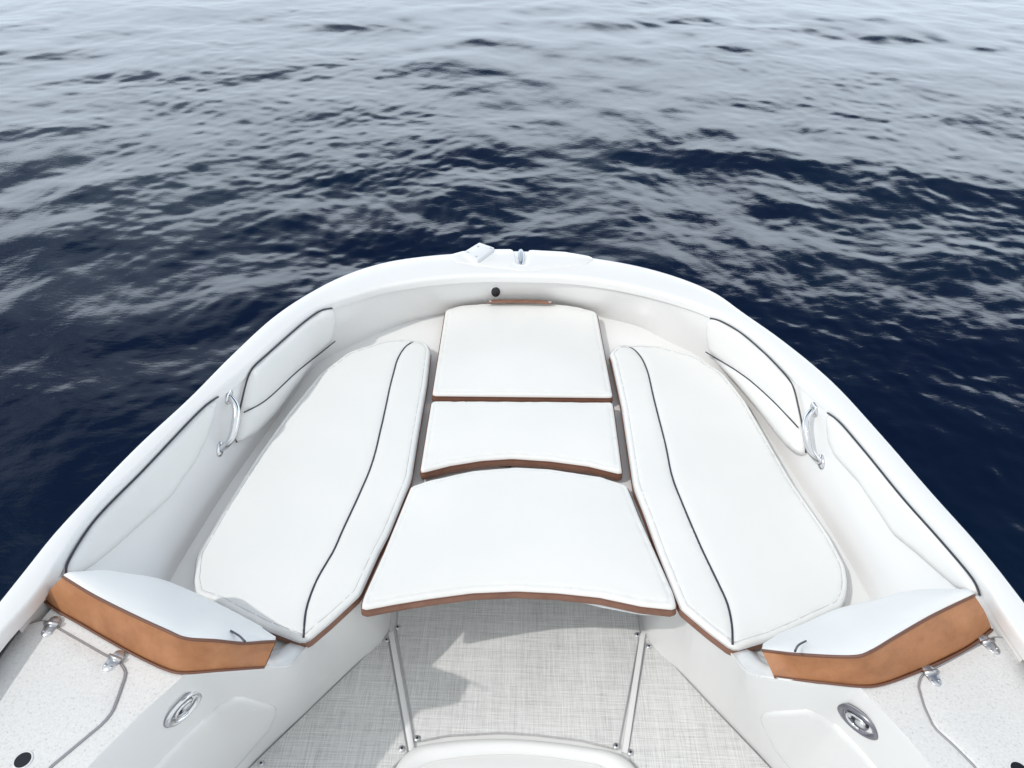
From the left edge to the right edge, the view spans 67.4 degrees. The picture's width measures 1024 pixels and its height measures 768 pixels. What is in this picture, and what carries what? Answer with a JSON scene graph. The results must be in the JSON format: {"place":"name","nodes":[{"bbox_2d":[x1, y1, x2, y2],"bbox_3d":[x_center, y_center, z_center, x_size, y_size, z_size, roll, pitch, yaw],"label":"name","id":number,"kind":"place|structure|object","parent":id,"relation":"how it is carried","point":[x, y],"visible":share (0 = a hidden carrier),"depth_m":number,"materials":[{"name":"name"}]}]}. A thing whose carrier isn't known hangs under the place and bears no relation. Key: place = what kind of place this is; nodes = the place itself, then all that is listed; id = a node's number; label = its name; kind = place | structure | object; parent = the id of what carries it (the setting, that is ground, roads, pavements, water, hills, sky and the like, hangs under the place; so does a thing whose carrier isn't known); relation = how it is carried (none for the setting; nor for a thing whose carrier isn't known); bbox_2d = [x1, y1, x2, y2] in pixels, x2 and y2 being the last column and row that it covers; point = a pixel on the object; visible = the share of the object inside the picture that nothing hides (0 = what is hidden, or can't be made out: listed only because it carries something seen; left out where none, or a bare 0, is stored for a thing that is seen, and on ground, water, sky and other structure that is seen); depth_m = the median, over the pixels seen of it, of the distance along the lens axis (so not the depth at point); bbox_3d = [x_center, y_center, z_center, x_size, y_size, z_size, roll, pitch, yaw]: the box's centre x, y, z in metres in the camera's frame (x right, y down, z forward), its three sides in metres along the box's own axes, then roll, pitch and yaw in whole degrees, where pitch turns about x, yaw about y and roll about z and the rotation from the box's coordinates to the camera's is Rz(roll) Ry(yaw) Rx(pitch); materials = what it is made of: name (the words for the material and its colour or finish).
{"place":"outdoors","nodes":[
{"label":"outdoors","id":0,"kind":"place"},
{"bbox_2d":[0,0,1023,601],"bbox_3d":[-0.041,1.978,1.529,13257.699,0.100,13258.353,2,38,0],"label":"water","id":1,"kind":"structure","parent":0,"point":[196,196],"depth_m":6.19,"materials":[{"name":"blue liquid"}]},
{"bbox_2d":[0,243,1023,767],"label":"motorboat","id":2,"kind":"object","parent":1,"relation":"on","point":[72,693],"visible":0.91,"depth_m":2.16,"materials":[{"name":"white plastic"}]},
{"bbox_2d":[44,570,275,674],"bbox_3d":[-0.810,0.590,1.850,0.566,0.378,0.264,15,40,18],"label":"corner bolster","id":3,"kind":"object","parent":2,"relation":"on","point":[167,626],"visible":1,"depth_m":1.71,"materials":[{"name":"white leather"}]},
{"bbox_2d":[193,339,430,647],"bbox_3d":[-0.572,0.243,2.565,0.534,0.056,1.397,7,38,8],"label":"side seat cushion","id":4,"kind":"object","parent":2,"relation":"on","point":[293,547],"visible":0.97,"depth_m":2.37,"materials":[{"name":"white leather"}]},
{"bbox_2d":[249,637,406,767],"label":"floor mat","id":5,"kind":"object","parent":2,"relation":"on","point":[351,718],"visible":1,"depth_m":2.22,"materials":[{"name":"fabric"}]},
{"bbox_2d":[394,598,639,749],"bbox_3d":[0.014,0.839,2.443,0.804,0.011,0.639,2,38,0],"label":"floor mat","id":6,"kind":"object","parent":2,"relation":"on","point":[557,669],"visible":0.72,"depth_m":2.39,"materials":[{"name":"plastic"}]},
{"bbox_2d":[361,468,676,616],"bbox_3d":[0.026,0.464,2.309,0.866,0.076,0.572,2,38,0],"label":"filler cushion","id":7,"kind":"object","parent":2,"relation":"on","point":[528,533],"visible":1,"depth_m":2.24,"materials":[{"name":"white leather"}]},
{"bbox_2d":[420,401,622,480],"bbox_3d":[0.034,0.188,2.654,0.668,0.055,0.390,2,38,0],"label":"cushion","id":8,"kind":"object","parent":2,"relation":"on","point":[564,436],"visible":1,"depth_m":2.62,"materials":[{"name":"white leather"}]},
{"bbox_2d":[432,304,612,402],"bbox_3d":[0.044,-0.138,3.075,0.674,0.056,0.655,2,38,0],"label":"bow cushion","id":9,"kind":"object","parent":2,"relation":"on","point":[520,353],"visible":1,"depth_m":2.99,"materials":[{"name":"white leather"}]},
{"bbox_2d":[627,640,769,767],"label":"floor mat","id":10,"kind":"object","parent":2,"relation":"on","point":[679,721],"visible":1,"depth_m":2.24,"materials":[{"name":"fabric"}]},
{"bbox_2d":[609,345,847,655],"bbox_3d":[0.636,0.266,2.568,0.535,0.056,1.394,-5,38,-8],"label":"side seat cushion","id":11,"kind":"object","parent":2,"relation":"on","point":[747,554],"visible":0.95,"depth_m":2.37,"materials":[{"name":"white leather"}]},
{"bbox_2d":[761,589,993,687],"bbox_3d":[0.843,0.645,1.823,0.539,0.377,0.280,2,38,0],"label":"corner bolster","id":12,"kind":"object","parent":2,"relation":"on","point":[889,639],"visible":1,"depth_m":1.71,"materials":[{"name":"white leather"}]}
]}

